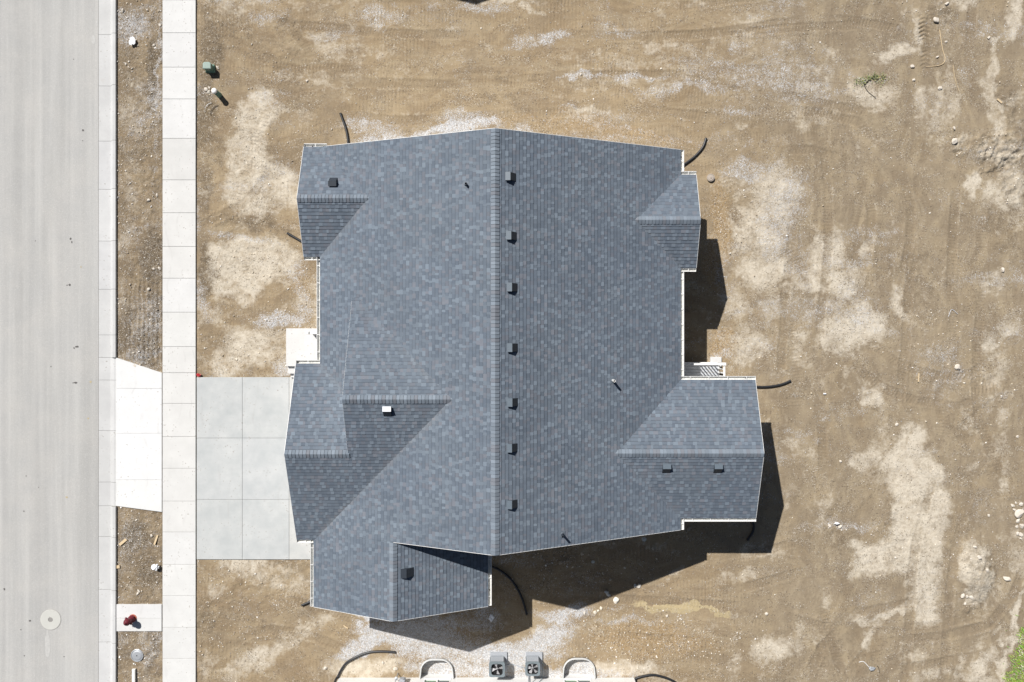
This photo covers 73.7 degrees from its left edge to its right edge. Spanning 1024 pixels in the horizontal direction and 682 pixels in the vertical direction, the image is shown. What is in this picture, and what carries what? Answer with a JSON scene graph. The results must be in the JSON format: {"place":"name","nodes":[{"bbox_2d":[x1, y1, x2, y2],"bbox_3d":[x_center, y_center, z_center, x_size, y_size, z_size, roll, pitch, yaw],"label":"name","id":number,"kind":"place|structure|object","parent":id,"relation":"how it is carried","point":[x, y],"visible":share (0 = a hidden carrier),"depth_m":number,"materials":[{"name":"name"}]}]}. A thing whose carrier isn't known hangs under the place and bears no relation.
{"place":"outdoors","nodes":[
{"label":"outdoors","id":0,"kind":"place"},
{"bbox_2d":[0,0,97,681],"bbox_3d":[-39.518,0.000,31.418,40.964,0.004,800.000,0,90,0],"label":"road","id":1,"kind":"structure","parent":0,"point":[48,304],"depth_m":31.42,"materials":[{"name":"concrete"}]},
{"bbox_2d":[40,609,60,629],"bbox_3d":[-21.234,12.820,31.432,0.970,0.056,0.970,0,90,0],"label":"valve cover","id":2,"kind":"object","parent":1,"relation":"on","point":[50,619],"visible":1,"depth_m":31.40,"materials":[{"name":"metal"}]},
{"bbox_2d":[163,0,195,681],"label":"sidewalk","id":3,"kind":"structure","parent":0,"point":[179,340],"depth_m":31.29,"materials":[{"name":"concrete"}]},
{"bbox_2d":[197,377,309,558],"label":"driveway","id":4,"kind":"structure","parent":0,"point":[244,508],"depth_m":31.30,"materials":[{"name":"concrete"}]},
{"bbox_2d":[98,0,1023,681],"bbox_3d":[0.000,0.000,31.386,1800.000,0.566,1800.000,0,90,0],"label":"ground","id":5,"kind":"structure","parent":0,"point":[826,160],"depth_m":31.36,"materials":[{"name":"brown soil"}]},
{"bbox_2d":[99,0,116,681],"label":"kerb","id":6,"kind":"structure","parent":5,"relation":"on","point":[107,321],"depth_m":31.42,"materials":[{"name":"concrete"}]},
{"bbox_2d":[129,37,134,44],"bbox_3d":[-17.369,-13.721,31.228,0.304,0.042,0.400,20,90,0],"label":"plastic bag","id":7,"kind":"object","parent":5,"relation":"on","point":[131,40],"visible":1,"depth_m":31.22,"materials":[{"name":"white plastic"}]},
{"bbox_2d":[132,668,135,681],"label":"post","id":8,"kind":"object","parent":5,"relation":"on","point":[133,674],"visible":1,"depth_m":31.23,"materials":[{"name":"white plastic"}]},
{"bbox_2d":[131,649,143,661],"bbox_3d":[-17.212,14.437,31.383,0.580,0.155,0.580,0,90,0],"label":"water meter cover","id":9,"kind":"object","parent":5,"relation":"on","point":[137,655],"visible":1,"depth_m":31.32,"materials":[{"name":"metal"}]},
{"bbox_2d":[116,604,161,630],"bbox_3d":[-17.112,12.696,31.405,2.086,0.210,1.230,0,90,0],"label":"hydrant pad","id":10,"kind":"object","parent":5,"relation":"on","point":[149,617],"visible":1,"depth_m":31.30,"materials":[{"name":"concrete"}]},
{"bbox_2d":[123,614,136,625],"bbox_3d":[-17.403,12.718,30.985,0.402,0.630,0.392,0,90,0],"label":"fire hydrant","id":11,"kind":"object","parent":10,"relation":"on","point":[130,619],"visible":1,"depth_m":31.00,"materials":[{"name":"red metal"}]},
{"bbox_2d":[116,358,162,511],"bbox_3d":[-17.107,4.302,31.405,2.096,0.210,7.078,0,90,0],"label":"driveway apron","id":12,"kind":"object","parent":5,"relation":"on","point":[139,440],"visible":1,"depth_m":31.30,"materials":[{"name":"concrete"}]},
{"bbox_2d":[151,564,158,570],"bbox_3d":[-16.305,10.333,31.161,0.356,0.211,0.350,40,90,0],"label":"paper scrap","id":13,"kind":"object","parent":5,"relation":"on","point":[154,567],"visible":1,"depth_m":31.14,"materials":[{"name":"white paper"}]},
{"bbox_2d":[203,62,214,72],"bbox_3d":[-13.845,-12.504,31.203,0.440,0.515,0.380,0,90,0],"label":"utility pedestal","id":14,"kind":"object","parent":5,"relation":"on","point":[208,67],"visible":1,"depth_m":31.07,"materials":[{"name":"metal"}]},
{"bbox_2d":[211,88,221,97],"bbox_3d":[-13.450,-11.300,31.114,0.270,0.692,0.270,0,90,0],"label":"utility pedestal","id":15,"kind":"object","parent":5,"relation":"on","point":[216,92],"visible":1,"depth_m":30.93,"materials":[{"name":"white plastic"}]},
{"bbox_2d":[287,232,301,242],"bbox_3d":[-9.784,-4.649,31.300,1.201,0.125,0.120,30,90,0],"label":"drain pipe","id":16,"kind":"object","parent":5,"relation":"on","point":[293,236],"visible":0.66,"depth_m":31.26,"materials":[{"name":"black plastic"}]},
{"bbox_2d":[339,113,348,143],"bbox_3d":[-7.605,-9.347,31.296,0.254,0.122,2.267,-10,90,0],"label":"drain pipe","id":17,"kind":"object","parent":5,"relation":"on","point":[345,127],"visible":0.65,"depth_m":31.25,"materials":[{"name":"black plastic"}]},
{"bbox_2d":[334,650,395,681],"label":"drain pipe","id":18,"kind":"object","parent":5,"relation":"on","point":[359,655],"visible":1,"depth_m":31.26,"materials":[{"name":"black plastic"}]},
{"bbox_2d":[419,659,453,678],"bbox_3d":[-3.450,15.004,31.460,1.587,0.520,0.897,0,90,0],"label":"window well","id":19,"kind":"object","parent":5,"relation":"on","point":[448,662],"depth_m":31.21,"materials":[{"name":"silver metal"}]},
{"bbox_2d":[337,674,634,681],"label":"house","id":20,"kind":"structure","parent":5,"relation":"on","point":[449,678],"depth_m":31.18,"materials":[{"name":"white"}]},
{"bbox_2d":[394,673,405,681],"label":"gas meter","id":21,"kind":"object","parent":20,"relation":"attached to","point":[402,679],"visible":1,"depth_m":30.75,"materials":[{"name":"metal"}]},
{"bbox_2d":[423,678,450,681],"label":"window","id":22,"kind":"structure","parent":20,"relation":"in","point":[425,679],"depth_m":31.18,"materials":[{"name":"white glass"}]},
{"bbox_2d":[563,678,590,681],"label":"window","id":23,"kind":"structure","parent":20,"relation":"in","point":[565,679],"depth_m":31.18,"materials":[{"name":"white glass"}]},
{"bbox_2d":[489,652,506,676],"bbox_3d":[-0.627,14.710,31.002,0.815,0.817,0.871,0,90,0],"label":"air conditioner","id":24,"kind":"object","parent":5,"relation":"on","point":[497,664],"visible":1,"depth_m":30.76,"materials":[{"name":"grey metal"}]},
{"bbox_2d":[492,566,527,614],"bbox_3d":[-0.133,11.243,31.303,0.655,0.118,3.059,-43,90,0],"label":"drain pipe","id":25,"kind":"object","parent":5,"relation":"on","point":[514,584],"visible":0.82,"depth_m":31.26,"materials":[{"name":"black plastic"}]},
{"bbox_2d":[284,128,763,621],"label":"house","id":26,"kind":"structure","parent":5,"relation":"on","point":[485,362],"depth_m":26.65,"materials":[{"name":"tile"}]},
{"bbox_2d":[525,652,541,675],"bbox_3d":[0.995,14.681,31.002,0.800,0.817,0.812,0,90,0],"label":"air conditioner","id":27,"kind":"object","parent":5,"relation":"on","point":[533,666],"visible":1,"depth_m":30.76,"materials":[{"name":"grey metal"}]},
{"bbox_2d":[117,0,1023,681],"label":"pebbles","id":28,"kind":"object","parent":5,"relation":"on","point":[313,298],"visible":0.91,"depth_m":31.34,"materials":[{"name":"stone"}]},
{"bbox_2d":[562,658,595,678],"bbox_3d":[3.070,14.983,31.460,1.530,0.520,0.937,0,90,0],"label":"window well","id":29,"kind":"object","parent":5,"relation":"on","point":[567,661],"depth_m":31.21,"materials":[{"name":"silver metal"}]},
{"bbox_2d":[613,597,618,603],"bbox_3d":[4.768,11.909,31.322,0.265,0.167,0.300,30,90,0],"label":"rock","id":30,"kind":"object","parent":5,"relation":"on","point":[615,600],"visible":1,"depth_m":31.30,"materials":[{"name":"stone"}]},
{"bbox_2d":[634,674,675,681],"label":"drain pipe","id":31,"kind":"object","parent":5,"relation":"on","point":[656,675],"visible":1,"depth_m":31.26,"materials":[{"name":"black plastic"}]},
{"bbox_2d":[684,138,706,165],"bbox_3d":[7.995,-8.344,31.303,2.682,0.120,0.424,-40,90,0],"label":"drain pipe","id":32,"kind":"object","parent":5,"relation":"on","point":[696,154],"visible":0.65,"depth_m":31.26,"materials":[{"name":"black plastic"}]},
{"bbox_2d":[707,174,714,181],"bbox_3d":[9.103,-7.484,31.335,0.350,0.250,0.350,0,90,0],"label":"cleanout cap","id":33,"kind":"object","parent":5,"relation":"on","point":[710,177],"visible":1,"depth_m":31.24,"materials":[{"name":"beige plastic"}]},
{"bbox_2d":[710,357,721,366],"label":"stepping block","id":34,"kind":"structure","parent":5,"relation":"on","point":[715,359],"depth_m":31.24,"materials":[{"name":"concrete"}]},
{"bbox_2d":[746,522,754,540],"bbox_3d":[10.753,8.077,31.304,0.563,0.115,2.164,-15,90,0],"label":"drain pipe","id":35,"kind":"object","parent":5,"relation":"on","point":[752,532],"visible":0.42,"depth_m":31.26,"materials":[{"name":"black plastic"}]},
{"bbox_2d":[757,380,790,387],"bbox_3d":[11.334,2.015,31.299,2.947,0.123,0.326,-4,90,0],"label":"drain pipe","id":36,"kind":"object","parent":5,"relation":"on","point":[777,385],"visible":0.55,"depth_m":31.25,"materials":[{"name":"black plastic"}]},
{"bbox_2d":[853,71,885,87],"bbox_3d":[16.366,-11.970,31.276,1.869,0.151,0.711,-5,90,0],"label":"weed","id":37,"kind":"object","parent":5,"relation":"on","point":[882,76],"visible":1,"depth_m":31.29,"materials":[{"name":"green plant"}]},
{"bbox_2d":[928,29,944,66],"bbox_3d":[19.655,-13.329,31.346,0.727,0.065,1.839,19,90,0],"label":"root","id":38,"kind":"object","parent":5,"relation":"on","point":[942,49],"visible":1,"depth_m":31.32,"materials":[{"name":"brown wood"}]},
{"bbox_2d":[952,138,957,144],"bbox_3d":[20.307,-9.156,31.324,0.286,0.171,0.289,0,90,0],"label":"rock","id":39,"kind":"object","parent":5,"relation":"on","point":[954,140],"visible":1,"depth_m":31.27,"materials":[{"name":"stone"}]},
{"bbox_2d":[954,364,960,369],"bbox_3d":[20.433,1.193,31.308,0.299,0.160,0.280,0,90,0],"label":"rock","id":40,"kind":"object","parent":5,"relation":"on","point":[957,367],"visible":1,"depth_m":31.26,"materials":[{"name":"stone"}]},
{"bbox_2d":[1003,576,1010,580],"bbox_3d":[22.714,10.909,31.314,0.360,0.184,0.219,0,90,0],"label":"rock","id":41,"kind":"object","parent":5,"relation":"on","point":[1006,578],"visible":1,"depth_m":31.26,"materials":[{"name":"stone"}]},
{"bbox_2d":[1014,509,1023,517],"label":"rock","id":42,"kind":"object","parent":5,"relation":"on","point":[1018,513],"visible":1,"depth_m":31.25,"materials":[{"name":"stone"}]},
{"bbox_2d":[1001,615,1023,681],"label":"grass","id":43,"kind":"structure","parent":0,"point":[1014,680],"depth_m":31.31,"materials":[{"name":"green plant"}]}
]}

